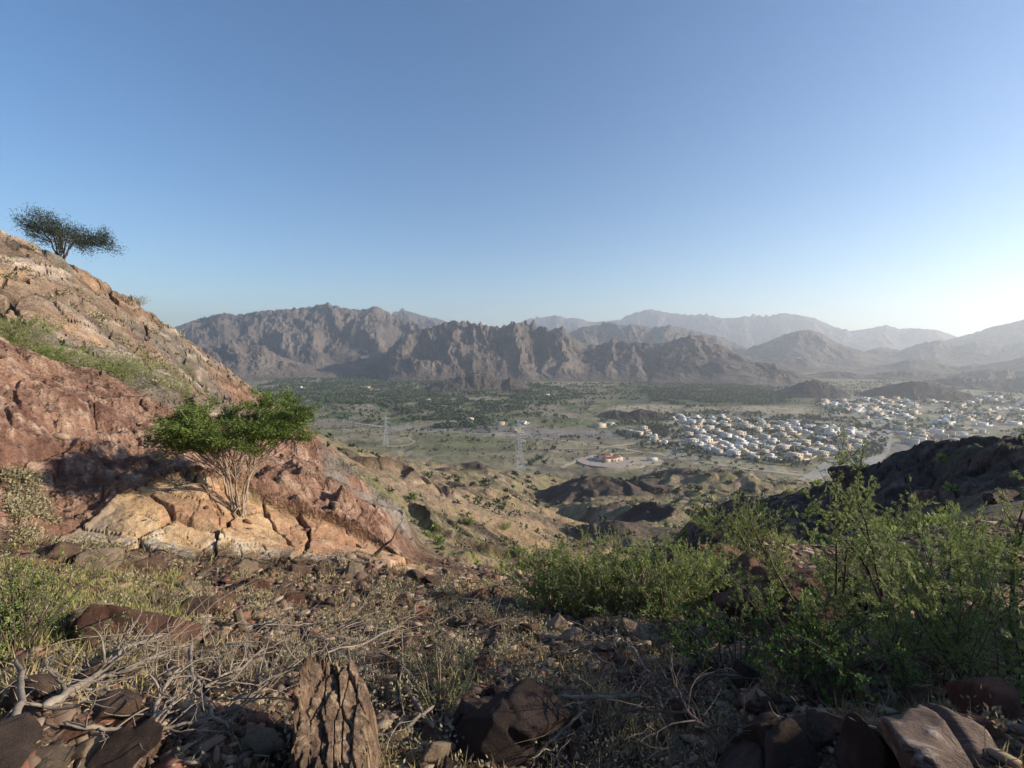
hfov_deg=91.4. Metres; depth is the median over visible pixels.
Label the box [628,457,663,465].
terrace
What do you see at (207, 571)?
rock
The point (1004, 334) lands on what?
mountain range
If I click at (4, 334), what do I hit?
shrub
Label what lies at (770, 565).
leafy shoot
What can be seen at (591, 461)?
terrace
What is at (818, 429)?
house
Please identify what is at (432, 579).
stone
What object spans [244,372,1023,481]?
valley ground
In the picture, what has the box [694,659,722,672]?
stone
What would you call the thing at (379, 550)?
dead snag
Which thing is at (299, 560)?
stone
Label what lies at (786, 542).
leafy shoot
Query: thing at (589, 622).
stone
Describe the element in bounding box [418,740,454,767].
rock
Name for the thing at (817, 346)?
mountain range
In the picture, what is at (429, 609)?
stone
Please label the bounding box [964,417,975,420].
house
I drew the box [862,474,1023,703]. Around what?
shrub
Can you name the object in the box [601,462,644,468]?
terrace
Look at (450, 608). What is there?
stone
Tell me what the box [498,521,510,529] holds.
shrub
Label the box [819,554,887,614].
boulder
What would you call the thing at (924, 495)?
boulder
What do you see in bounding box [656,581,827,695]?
shrub
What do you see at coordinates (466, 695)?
rock
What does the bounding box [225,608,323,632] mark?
dead branch
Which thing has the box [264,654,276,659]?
stone
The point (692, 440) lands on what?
house
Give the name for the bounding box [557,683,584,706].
stone
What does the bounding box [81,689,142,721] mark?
rock
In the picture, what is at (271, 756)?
stone
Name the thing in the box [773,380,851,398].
hill
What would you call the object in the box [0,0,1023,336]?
sky
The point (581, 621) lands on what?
stone
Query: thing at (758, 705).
stone
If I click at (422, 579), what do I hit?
stone
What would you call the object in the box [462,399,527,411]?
palm grove
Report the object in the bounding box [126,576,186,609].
shrub
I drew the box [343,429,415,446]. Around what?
road
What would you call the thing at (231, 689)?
stone
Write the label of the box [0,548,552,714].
dry herbs
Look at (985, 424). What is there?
house
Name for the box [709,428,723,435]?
house
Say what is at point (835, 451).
house
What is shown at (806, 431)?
house
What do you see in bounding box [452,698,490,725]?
rock
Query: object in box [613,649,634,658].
stone
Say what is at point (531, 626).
rock
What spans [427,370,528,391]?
hill
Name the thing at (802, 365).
mountain range
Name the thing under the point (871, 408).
house
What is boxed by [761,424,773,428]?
house
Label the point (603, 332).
mountain range
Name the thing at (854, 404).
house
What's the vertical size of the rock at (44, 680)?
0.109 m
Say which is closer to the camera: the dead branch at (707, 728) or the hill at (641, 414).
the dead branch at (707, 728)
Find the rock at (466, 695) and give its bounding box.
[457,693,468,707]
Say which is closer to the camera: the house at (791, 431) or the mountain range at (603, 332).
the house at (791, 431)
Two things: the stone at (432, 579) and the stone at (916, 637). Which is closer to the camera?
the stone at (916, 637)
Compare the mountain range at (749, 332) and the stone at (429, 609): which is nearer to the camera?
the stone at (429, 609)
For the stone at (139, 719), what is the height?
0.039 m
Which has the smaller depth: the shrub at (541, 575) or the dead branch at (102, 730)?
the dead branch at (102, 730)
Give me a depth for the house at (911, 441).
849.50 m
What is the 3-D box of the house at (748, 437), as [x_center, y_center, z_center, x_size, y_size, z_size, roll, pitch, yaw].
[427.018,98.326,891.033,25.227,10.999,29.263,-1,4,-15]
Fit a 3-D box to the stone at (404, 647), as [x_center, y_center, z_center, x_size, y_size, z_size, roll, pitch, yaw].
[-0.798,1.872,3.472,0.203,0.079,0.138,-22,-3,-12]
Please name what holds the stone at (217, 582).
on the hillside ground at (100, 462)
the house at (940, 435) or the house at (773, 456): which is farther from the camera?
the house at (940, 435)
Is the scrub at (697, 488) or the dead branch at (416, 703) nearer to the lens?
the dead branch at (416, 703)
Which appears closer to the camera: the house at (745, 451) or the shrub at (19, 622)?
the shrub at (19, 622)
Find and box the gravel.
[0,347,1023,767]
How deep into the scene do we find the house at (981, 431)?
930.83 m
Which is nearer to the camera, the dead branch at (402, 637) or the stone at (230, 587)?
the dead branch at (402, 637)
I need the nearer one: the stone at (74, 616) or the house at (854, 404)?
the stone at (74, 616)
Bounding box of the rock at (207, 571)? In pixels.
[196,566,224,576]
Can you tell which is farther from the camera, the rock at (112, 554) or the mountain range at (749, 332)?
the mountain range at (749, 332)
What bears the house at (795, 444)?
on the valley ground at (490, 449)
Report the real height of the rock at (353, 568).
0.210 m
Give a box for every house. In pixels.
[493,421,504,425]
[506,427,523,432]
[592,422,609,428]
[627,430,646,436]
[634,426,650,430]
[648,436,661,441]
[655,440,667,444]
[676,418,686,421]
[680,438,698,442]
[681,432,693,437]
[683,419,695,424]
[684,425,699,432]
[688,415,704,419]
[688,441,706,447]
[691,423,703,428]
[693,429,708,434]
[693,434,705,437]
[698,436,718,443]
[701,445,712,449]
[702,425,714,431]
[706,447,725,454]
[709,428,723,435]
[713,438,730,443]
[715,414,729,418]
[716,444,727,449]
[717,432,731,439]
[718,423,731,427]
[720,449,740,457]
[723,441,734,445]
[723,446,740,453]
[728,435,749,441]
[730,430,745,437]
[733,439,748,447]
[735,444,746,449]
[738,424,753,429]
[741,449,756,456]
[745,435,762,441]
[745,443,759,448]
[747,426,761,432]
[747,454,761,460]
[752,441,765,446]
[757,449,773,454]
[759,433,770,440]
[759,438,784,444]
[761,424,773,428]
[761,453,782,460]
[763,445,779,451]
[769,426,785,431]
[774,432,789,436]
[775,443,795,452]
[777,420,787,425]
[779,452,809,460]
[780,438,792,443]
[781,423,792,428]
[784,429,800,434]
[790,442,800,446]
[792,426,801,430]
[798,429,812,433]
[798,439,813,445]
[800,451,816,458]
[802,447,818,452]
[811,436,830,442]
[813,427,826,432]
[814,441,826,446]
[815,450,834,457]
[819,429,840,435]
[824,446,834,450]
[828,427,841,431]
[828,449,843,455]
[832,437,851,444]
[837,443,857,448]
[838,428,856,434]
[849,403,863,407]
[849,409,864,411]
[850,439,864,443]
[851,433,868,439]
[853,443,863,447]
[863,406,878,410]
[869,411,887,415]
[892,425,909,430]
[898,413,910,415]
[899,431,913,434]
[902,438,919,444]
[904,402,919,404]
[907,409,921,414]
[909,436,929,441]
[911,428,929,433]
[914,431,925,435]
[926,428,944,432]
[931,433,950,437]
[940,414,953,417]
[945,430,959,436]
[948,426,973,431]
[951,403,967,407]
[952,410,962,413]
[953,414,974,419]
[956,431,972,435]
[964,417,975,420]
[973,422,992,426]
[976,429,988,433]
[980,395,991,397]
[980,408,994,410]
[1002,421,1023,424]
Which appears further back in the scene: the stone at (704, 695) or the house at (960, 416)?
the house at (960, 416)
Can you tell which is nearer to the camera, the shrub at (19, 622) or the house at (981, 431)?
the shrub at (19, 622)
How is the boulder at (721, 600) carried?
on the hillside ground at (100, 462)
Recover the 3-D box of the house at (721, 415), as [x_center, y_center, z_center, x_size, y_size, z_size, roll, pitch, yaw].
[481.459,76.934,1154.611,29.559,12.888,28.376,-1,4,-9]
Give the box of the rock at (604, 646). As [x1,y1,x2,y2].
[596,641,616,650]
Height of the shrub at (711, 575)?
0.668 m
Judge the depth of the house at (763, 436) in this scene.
886.38 m
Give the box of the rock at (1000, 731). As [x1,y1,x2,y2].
[955,712,1008,740]
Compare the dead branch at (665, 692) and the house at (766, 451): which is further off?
the house at (766, 451)
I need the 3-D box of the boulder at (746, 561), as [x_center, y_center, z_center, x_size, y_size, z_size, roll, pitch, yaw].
[2.365,1.971,4.999,0.578,0.483,0.479,-2,5,-29]
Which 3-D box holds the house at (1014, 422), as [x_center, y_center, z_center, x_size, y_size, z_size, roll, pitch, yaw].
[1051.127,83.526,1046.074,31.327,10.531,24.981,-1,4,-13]
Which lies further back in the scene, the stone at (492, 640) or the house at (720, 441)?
the house at (720, 441)
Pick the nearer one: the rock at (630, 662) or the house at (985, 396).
the rock at (630, 662)
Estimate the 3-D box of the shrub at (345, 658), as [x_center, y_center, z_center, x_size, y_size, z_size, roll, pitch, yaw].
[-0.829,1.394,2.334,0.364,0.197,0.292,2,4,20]
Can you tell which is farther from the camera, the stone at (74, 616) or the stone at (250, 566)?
the stone at (250, 566)
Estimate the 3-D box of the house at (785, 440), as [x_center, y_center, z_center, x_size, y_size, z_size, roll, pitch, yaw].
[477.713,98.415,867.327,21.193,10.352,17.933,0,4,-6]
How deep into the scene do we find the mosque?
1047.92 m
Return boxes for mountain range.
[174,302,431,375]
[201,340,345,380]
[376,319,752,382]
[392,308,477,326]
[519,309,955,351]
[569,322,759,361]
[646,358,821,386]
[745,330,904,367]
[764,357,1023,373]
[865,340,1023,365]
[944,319,1023,346]
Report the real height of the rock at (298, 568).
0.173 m
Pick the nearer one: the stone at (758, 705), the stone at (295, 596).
the stone at (758, 705)
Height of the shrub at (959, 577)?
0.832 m
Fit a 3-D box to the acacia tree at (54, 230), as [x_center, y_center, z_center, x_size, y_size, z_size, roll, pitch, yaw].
[-27.614,-9.227,31.097,5.157,3.622,5.375,0,4,0]
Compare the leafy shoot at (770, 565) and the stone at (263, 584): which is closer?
the leafy shoot at (770, 565)
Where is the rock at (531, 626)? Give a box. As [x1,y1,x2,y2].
[519,623,540,636]
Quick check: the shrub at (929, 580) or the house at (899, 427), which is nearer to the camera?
the shrub at (929, 580)
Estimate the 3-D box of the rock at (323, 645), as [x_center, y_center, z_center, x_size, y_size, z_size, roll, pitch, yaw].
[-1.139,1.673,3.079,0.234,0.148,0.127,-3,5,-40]
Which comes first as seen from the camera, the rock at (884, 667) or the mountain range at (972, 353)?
the rock at (884, 667)
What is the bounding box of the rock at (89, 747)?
[70,732,111,765]
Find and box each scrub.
[0,241,257,409]
[277,399,859,473]
[323,432,810,569]
[406,453,958,579]
[740,380,980,389]
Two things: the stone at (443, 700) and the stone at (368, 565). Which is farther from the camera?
the stone at (368, 565)
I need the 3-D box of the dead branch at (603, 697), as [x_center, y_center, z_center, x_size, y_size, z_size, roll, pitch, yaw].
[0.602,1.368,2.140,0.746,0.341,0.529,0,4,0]
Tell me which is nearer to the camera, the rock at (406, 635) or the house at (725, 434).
the rock at (406, 635)
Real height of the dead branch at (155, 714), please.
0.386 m
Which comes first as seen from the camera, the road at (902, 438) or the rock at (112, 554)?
the rock at (112, 554)
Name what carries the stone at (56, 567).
on the hillside ground at (100, 462)
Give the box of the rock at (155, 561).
[132,556,166,569]
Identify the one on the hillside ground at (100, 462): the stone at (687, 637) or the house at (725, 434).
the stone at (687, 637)
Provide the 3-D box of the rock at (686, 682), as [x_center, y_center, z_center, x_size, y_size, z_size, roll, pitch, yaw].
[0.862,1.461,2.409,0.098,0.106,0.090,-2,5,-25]
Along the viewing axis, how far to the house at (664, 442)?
836.35 m
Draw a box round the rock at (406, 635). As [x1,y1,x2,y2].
[396,632,410,645]
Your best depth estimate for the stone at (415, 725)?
2.15 m
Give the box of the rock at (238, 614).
[233,608,247,631]
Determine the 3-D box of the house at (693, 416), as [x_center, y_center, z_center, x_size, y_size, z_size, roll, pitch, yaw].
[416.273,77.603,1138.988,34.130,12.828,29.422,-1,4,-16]
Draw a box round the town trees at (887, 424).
[811,389,1023,440]
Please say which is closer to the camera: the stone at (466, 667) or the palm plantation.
the stone at (466, 667)
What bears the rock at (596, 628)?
on the hillside ground at (100, 462)
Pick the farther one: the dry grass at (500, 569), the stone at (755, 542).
the dry grass at (500, 569)
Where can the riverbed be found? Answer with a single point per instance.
(876, 458)
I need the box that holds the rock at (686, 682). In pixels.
[682,675,696,695]
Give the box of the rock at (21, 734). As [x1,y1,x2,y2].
[0,712,42,767]
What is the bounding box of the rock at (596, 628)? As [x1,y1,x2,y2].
[590,621,602,634]
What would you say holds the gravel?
on the hillside ground at (100, 462)
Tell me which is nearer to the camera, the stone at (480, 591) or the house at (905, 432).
the stone at (480, 591)
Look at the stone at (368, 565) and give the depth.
6.83 m
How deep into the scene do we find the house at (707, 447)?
794.61 m
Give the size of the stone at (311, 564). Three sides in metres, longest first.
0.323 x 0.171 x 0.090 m
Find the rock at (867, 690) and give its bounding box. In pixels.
[828,671,873,707]
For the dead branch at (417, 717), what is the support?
on the gravel
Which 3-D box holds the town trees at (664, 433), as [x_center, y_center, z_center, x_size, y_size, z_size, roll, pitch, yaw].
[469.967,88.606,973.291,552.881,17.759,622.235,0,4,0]
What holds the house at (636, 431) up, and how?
on the valley ground at (490, 449)
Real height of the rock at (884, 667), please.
0.129 m
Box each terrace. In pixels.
[577,455,634,467]
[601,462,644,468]
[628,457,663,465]
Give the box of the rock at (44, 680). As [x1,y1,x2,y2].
[0,673,58,710]
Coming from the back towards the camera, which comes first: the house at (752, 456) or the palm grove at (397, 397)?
the palm grove at (397, 397)
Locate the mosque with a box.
[933,410,956,424]
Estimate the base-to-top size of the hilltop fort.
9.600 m
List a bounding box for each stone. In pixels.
[2,699,45,719]
[34,737,64,767]
[35,743,75,767]
[41,691,65,701]
[46,566,61,574]
[54,611,71,621]
[58,720,87,741]
[64,601,86,609]
[64,608,84,625]
[73,665,106,687]
[74,757,90,767]
[80,667,141,686]
[86,717,163,767]
[114,715,148,726]
[124,555,143,562]
[141,685,176,693]
[143,592,161,600]
[148,597,172,607]
[150,584,166,591]
[180,579,201,591]
[199,575,220,585]
[200,677,228,701]
[201,657,226,673]
[218,564,239,574]
[220,579,237,584]
[223,687,235,695]
[224,583,242,590]
[226,593,238,600]
[227,559,261,574]
[237,724,286,761]
[238,578,270,589]
[258,638,288,655]
[262,744,289,761]
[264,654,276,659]
[279,734,292,745]
[280,659,300,667]
[284,592,304,603]
[291,556,312,564]
[306,563,317,570]
[342,618,363,629]
[355,587,370,595]
[364,562,371,568]
[375,662,393,670]
[383,678,408,705]
[388,746,409,759]
[390,762,409,767]
[391,642,410,654]
[399,582,420,591]
[401,668,436,690]
[403,723,421,731]
[412,607,433,617]
[416,624,434,634]
[419,575,429,584]
[421,724,439,744]
[424,575,443,584]
[426,592,450,601]
[432,696,459,712]
[442,755,459,767]
[448,605,460,614]
[455,602,467,611]
[457,646,475,660]
[465,665,475,673]
[471,588,484,599]
[473,654,491,673]
[486,684,508,695]
[487,635,509,645]
[491,585,500,595]
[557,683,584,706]
[564,706,581,729]
[571,618,587,627]
[577,641,595,649]
[585,617,603,626]
[587,731,620,746]
[604,616,618,620]
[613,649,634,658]
[616,672,644,689]
[642,686,664,707]
[655,643,667,651]
[661,624,672,635]
[665,668,678,674]
[666,733,690,762]
[669,665,693,674]
[671,709,691,727]
[681,632,695,642]
[692,693,716,706]
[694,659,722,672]
[723,633,737,644]
[728,660,764,687]
[742,696,777,714]
[745,541,764,550]
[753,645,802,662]
[791,715,831,746]
[806,713,837,752]
[814,712,844,735]
[851,659,868,670]
[853,667,895,685]
[874,694,902,707]
[895,633,921,647]
[901,689,937,707]
[902,683,919,697]
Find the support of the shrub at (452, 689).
on the hillside ground at (100, 462)
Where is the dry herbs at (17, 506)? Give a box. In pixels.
[0,462,106,550]
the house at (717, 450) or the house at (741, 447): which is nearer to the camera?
the house at (717, 450)
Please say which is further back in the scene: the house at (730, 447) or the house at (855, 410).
the house at (855, 410)
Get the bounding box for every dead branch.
[0,658,119,715]
[39,612,181,711]
[59,619,176,698]
[59,647,268,748]
[136,630,237,722]
[163,633,268,728]
[204,628,297,687]
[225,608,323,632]
[313,622,431,728]
[405,686,433,727]
[406,705,433,727]
[529,710,585,767]
[555,648,749,755]
[560,634,650,676]
[561,660,737,748]
[567,640,741,765]
[568,622,701,712]
[598,626,679,707]
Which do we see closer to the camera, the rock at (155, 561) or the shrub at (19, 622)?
the shrub at (19, 622)
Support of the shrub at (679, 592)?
on the hillside ground at (100, 462)
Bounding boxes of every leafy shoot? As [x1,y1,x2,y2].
[698,488,803,603]
[762,525,800,624]
[800,425,877,593]
[800,477,904,596]
[986,428,1023,601]
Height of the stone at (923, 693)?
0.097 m
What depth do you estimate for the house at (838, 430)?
946.39 m
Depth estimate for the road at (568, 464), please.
702.79 m
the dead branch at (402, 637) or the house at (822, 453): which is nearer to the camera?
the dead branch at (402, 637)
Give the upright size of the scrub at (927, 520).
26.264 m
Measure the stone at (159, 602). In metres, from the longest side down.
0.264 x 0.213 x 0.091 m
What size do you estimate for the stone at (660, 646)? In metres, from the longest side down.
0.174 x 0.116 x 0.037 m
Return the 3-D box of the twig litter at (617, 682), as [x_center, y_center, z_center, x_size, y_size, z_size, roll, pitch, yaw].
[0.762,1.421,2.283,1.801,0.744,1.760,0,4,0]
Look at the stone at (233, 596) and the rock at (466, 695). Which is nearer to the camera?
the rock at (466, 695)
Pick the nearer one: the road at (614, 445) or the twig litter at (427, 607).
the twig litter at (427, 607)
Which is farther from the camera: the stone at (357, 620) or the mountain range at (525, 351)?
the mountain range at (525, 351)
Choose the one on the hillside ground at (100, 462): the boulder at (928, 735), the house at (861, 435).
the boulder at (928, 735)
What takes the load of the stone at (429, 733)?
on the hillside ground at (100, 462)
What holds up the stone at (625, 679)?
on the hillside ground at (100, 462)
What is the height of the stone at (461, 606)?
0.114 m
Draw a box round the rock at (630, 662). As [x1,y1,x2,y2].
[615,656,634,669]
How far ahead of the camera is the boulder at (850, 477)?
36.51 m
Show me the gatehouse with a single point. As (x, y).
(651, 459)
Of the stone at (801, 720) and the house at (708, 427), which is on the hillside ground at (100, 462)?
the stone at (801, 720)
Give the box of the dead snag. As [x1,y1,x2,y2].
[371,518,402,555]
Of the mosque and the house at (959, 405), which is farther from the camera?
the house at (959, 405)
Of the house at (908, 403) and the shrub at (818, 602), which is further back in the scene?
the house at (908, 403)
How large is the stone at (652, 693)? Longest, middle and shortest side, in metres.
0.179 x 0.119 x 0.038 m
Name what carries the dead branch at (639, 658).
on the hillside ground at (100, 462)
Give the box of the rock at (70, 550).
[36,541,81,562]
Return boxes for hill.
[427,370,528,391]
[598,409,665,420]
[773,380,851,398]
[805,369,1023,380]
[859,381,976,401]
[922,377,1023,392]
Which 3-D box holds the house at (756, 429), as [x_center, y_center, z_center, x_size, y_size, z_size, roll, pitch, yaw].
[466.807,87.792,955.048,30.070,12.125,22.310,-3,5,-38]
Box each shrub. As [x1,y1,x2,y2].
[0,305,66,348]
[0,529,138,661]
[3,592,101,644]
[12,340,91,363]
[45,601,147,689]
[64,342,169,384]
[71,351,197,390]
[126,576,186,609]
[133,295,150,305]
[145,372,208,402]
[183,622,330,701]
[335,653,377,677]
[394,631,478,713]
[398,632,476,670]
[404,491,417,499]
[433,536,444,545]
[445,597,492,622]
[465,516,475,523]
[482,537,614,613]
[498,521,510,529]
[510,545,527,555]
[534,522,703,618]
[588,531,745,623]
[646,587,745,650]
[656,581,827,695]
[669,539,742,602]
[679,486,800,545]
[683,486,1023,712]
[727,565,966,687]
[748,604,926,715]
[804,544,1017,656]
[835,471,1023,620]
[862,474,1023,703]
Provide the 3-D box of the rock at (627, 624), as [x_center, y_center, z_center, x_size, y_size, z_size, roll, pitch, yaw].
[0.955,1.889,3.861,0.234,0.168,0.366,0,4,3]
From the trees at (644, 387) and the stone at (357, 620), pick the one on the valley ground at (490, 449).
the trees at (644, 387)
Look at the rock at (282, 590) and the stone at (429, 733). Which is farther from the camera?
the rock at (282, 590)
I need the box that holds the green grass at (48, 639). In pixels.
[0,547,213,658]
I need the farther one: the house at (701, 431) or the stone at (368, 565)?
the house at (701, 431)
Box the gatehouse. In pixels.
[646,457,657,460]
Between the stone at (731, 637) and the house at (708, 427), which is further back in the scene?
the house at (708, 427)
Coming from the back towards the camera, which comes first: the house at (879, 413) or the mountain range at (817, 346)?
the mountain range at (817, 346)
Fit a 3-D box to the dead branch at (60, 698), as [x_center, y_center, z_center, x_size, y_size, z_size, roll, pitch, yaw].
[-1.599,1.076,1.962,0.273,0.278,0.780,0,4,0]
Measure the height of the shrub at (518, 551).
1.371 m
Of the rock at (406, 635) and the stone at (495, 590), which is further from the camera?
the stone at (495, 590)
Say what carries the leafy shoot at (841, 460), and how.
on the hillside ground at (100, 462)
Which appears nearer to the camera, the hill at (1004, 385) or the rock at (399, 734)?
the rock at (399, 734)
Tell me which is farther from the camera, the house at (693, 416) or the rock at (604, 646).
the house at (693, 416)
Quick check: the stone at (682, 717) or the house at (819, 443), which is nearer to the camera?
the stone at (682, 717)
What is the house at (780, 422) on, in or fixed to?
on the valley ground at (490, 449)
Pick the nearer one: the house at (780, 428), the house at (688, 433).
the house at (688, 433)
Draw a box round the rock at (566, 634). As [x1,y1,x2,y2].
[561,627,581,642]
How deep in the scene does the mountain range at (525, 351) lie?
2664.33 m
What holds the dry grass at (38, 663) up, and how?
on the hillside ground at (100, 462)
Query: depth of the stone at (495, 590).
6.22 m
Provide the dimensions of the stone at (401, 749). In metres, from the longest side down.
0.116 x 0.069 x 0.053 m
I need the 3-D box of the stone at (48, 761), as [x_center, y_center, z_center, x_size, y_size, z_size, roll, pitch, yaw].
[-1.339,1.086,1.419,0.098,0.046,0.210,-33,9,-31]
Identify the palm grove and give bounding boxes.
[257,374,584,400]
[266,377,594,427]
[307,390,468,410]
[399,407,491,427]
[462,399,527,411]
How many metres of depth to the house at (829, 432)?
918.63 m
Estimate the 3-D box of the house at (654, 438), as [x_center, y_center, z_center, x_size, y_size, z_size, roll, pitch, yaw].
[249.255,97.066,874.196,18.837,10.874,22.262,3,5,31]
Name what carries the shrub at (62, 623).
on the hillside ground at (100, 462)
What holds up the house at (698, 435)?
on the valley ground at (490, 449)
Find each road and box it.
[330,419,822,478]
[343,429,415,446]
[545,432,683,448]
[560,452,633,467]
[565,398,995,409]
[784,429,853,472]
[864,407,913,447]
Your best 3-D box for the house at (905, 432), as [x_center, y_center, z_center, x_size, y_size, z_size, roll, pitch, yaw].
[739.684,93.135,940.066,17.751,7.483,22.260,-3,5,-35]
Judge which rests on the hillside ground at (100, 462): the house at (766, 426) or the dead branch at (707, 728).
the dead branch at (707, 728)
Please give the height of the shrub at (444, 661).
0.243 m
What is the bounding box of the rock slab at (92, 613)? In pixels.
[60,604,201,649]
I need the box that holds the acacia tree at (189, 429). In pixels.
[135,384,323,518]
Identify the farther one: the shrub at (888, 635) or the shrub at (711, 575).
the shrub at (711, 575)
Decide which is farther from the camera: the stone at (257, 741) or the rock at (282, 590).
the rock at (282, 590)
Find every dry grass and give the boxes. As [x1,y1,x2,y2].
[0,495,1023,767]
[7,525,517,610]
[484,491,808,581]
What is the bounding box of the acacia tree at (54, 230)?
[9,202,126,261]
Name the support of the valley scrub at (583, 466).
on the valley ground at (490, 449)
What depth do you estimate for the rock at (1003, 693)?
1.58 m
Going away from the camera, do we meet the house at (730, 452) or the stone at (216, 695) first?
the stone at (216, 695)
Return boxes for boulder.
[291,651,380,767]
[450,677,571,767]
[697,543,742,564]
[710,565,849,636]
[717,710,821,767]
[718,552,764,589]
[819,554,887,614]
[827,465,865,485]
[833,712,899,767]
[876,703,998,767]
[910,489,937,505]
[981,489,1020,504]
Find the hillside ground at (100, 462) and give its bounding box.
[0,230,1023,767]
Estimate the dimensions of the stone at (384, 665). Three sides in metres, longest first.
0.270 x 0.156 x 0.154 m
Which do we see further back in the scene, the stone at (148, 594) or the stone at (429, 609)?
the stone at (429, 609)
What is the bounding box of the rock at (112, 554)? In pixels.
[72,547,124,573]
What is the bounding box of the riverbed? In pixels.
[797,401,895,481]
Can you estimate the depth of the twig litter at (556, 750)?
2.20 m
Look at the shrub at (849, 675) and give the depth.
2.02 m
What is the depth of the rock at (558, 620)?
4.18 m
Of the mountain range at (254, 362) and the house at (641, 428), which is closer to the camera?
the house at (641, 428)
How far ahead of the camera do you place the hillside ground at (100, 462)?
9.58 m
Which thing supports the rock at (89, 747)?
on the hillside ground at (100, 462)
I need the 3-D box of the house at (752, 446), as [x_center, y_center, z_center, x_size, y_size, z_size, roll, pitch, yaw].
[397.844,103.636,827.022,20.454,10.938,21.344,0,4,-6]
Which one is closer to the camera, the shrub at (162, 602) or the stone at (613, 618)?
the shrub at (162, 602)
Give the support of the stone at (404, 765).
on the hillside ground at (100, 462)
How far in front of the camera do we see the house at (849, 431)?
918.94 m
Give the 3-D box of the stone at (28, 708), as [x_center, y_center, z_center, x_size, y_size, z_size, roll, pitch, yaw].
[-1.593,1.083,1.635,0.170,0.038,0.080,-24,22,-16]
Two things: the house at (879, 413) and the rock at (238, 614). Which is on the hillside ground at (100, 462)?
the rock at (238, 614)
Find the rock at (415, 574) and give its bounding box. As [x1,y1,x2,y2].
[404,569,423,580]
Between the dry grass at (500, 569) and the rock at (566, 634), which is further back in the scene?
the dry grass at (500, 569)
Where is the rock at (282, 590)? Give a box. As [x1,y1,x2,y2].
[264,588,299,596]
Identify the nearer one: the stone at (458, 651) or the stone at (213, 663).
the stone at (213, 663)
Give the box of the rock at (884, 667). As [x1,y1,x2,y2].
[868,654,936,677]
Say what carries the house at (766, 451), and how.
on the valley ground at (490, 449)
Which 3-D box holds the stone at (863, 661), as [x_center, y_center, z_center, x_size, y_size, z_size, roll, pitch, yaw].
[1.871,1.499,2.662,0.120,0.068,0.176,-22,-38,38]
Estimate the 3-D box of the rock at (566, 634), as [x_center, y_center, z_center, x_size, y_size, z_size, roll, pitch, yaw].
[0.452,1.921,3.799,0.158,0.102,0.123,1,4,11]
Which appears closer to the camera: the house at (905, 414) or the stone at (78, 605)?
the stone at (78, 605)
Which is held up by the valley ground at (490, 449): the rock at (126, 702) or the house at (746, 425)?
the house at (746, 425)
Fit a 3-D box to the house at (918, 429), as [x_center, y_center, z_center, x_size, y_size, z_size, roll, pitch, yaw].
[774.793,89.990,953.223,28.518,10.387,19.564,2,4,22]
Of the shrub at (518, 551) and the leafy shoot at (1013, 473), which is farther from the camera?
the shrub at (518, 551)
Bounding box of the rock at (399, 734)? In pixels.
[383,730,409,746]
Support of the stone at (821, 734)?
on the hillside ground at (100, 462)
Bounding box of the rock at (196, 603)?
[180,595,232,616]
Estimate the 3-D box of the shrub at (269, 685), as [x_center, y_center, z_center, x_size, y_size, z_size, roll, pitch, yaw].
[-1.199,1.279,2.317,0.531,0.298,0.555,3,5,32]
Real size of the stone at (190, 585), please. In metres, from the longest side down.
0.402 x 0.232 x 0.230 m
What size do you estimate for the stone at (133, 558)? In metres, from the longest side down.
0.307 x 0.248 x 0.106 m
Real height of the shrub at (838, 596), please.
0.543 m
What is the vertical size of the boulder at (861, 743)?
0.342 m
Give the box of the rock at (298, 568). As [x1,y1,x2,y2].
[289,564,311,574]
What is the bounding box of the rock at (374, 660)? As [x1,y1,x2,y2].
[353,655,395,668]
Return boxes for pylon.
[382,416,389,445]
[512,423,525,473]
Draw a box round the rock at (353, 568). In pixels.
[342,561,363,578]
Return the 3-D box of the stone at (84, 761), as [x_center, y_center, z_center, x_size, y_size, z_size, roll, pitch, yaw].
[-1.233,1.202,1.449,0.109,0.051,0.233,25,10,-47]
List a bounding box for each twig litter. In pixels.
[2,550,1022,767]
[11,573,424,767]
[304,574,546,650]
[498,599,881,767]
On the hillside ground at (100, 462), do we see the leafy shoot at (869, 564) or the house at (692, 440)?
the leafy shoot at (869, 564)
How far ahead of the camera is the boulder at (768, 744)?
1.67 m
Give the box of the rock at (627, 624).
[621,617,650,639]
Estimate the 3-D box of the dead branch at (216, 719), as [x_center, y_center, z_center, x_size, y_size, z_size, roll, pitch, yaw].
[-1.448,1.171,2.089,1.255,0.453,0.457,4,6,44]
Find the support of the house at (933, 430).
on the valley ground at (490, 449)
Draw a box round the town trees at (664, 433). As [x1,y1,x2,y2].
[599,409,889,467]
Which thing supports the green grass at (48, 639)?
on the hillside ground at (100, 462)
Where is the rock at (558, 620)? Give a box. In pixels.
[547,613,567,631]
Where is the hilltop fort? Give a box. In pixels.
[594,453,622,461]
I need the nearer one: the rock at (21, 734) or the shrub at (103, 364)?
the rock at (21, 734)
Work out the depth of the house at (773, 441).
862.16 m
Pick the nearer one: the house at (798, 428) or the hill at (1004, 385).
the house at (798, 428)
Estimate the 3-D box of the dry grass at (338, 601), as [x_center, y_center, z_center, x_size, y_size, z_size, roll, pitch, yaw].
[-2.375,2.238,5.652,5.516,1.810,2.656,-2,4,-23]
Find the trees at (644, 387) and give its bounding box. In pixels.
[547,381,854,399]
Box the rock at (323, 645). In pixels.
[314,643,344,657]
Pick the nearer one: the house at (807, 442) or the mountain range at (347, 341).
the house at (807, 442)
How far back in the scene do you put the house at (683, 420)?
1090.27 m
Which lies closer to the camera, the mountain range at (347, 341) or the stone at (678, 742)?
the stone at (678, 742)
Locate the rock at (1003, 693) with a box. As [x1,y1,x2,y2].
[945,676,1022,743]
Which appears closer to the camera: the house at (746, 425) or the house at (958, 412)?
the house at (746, 425)

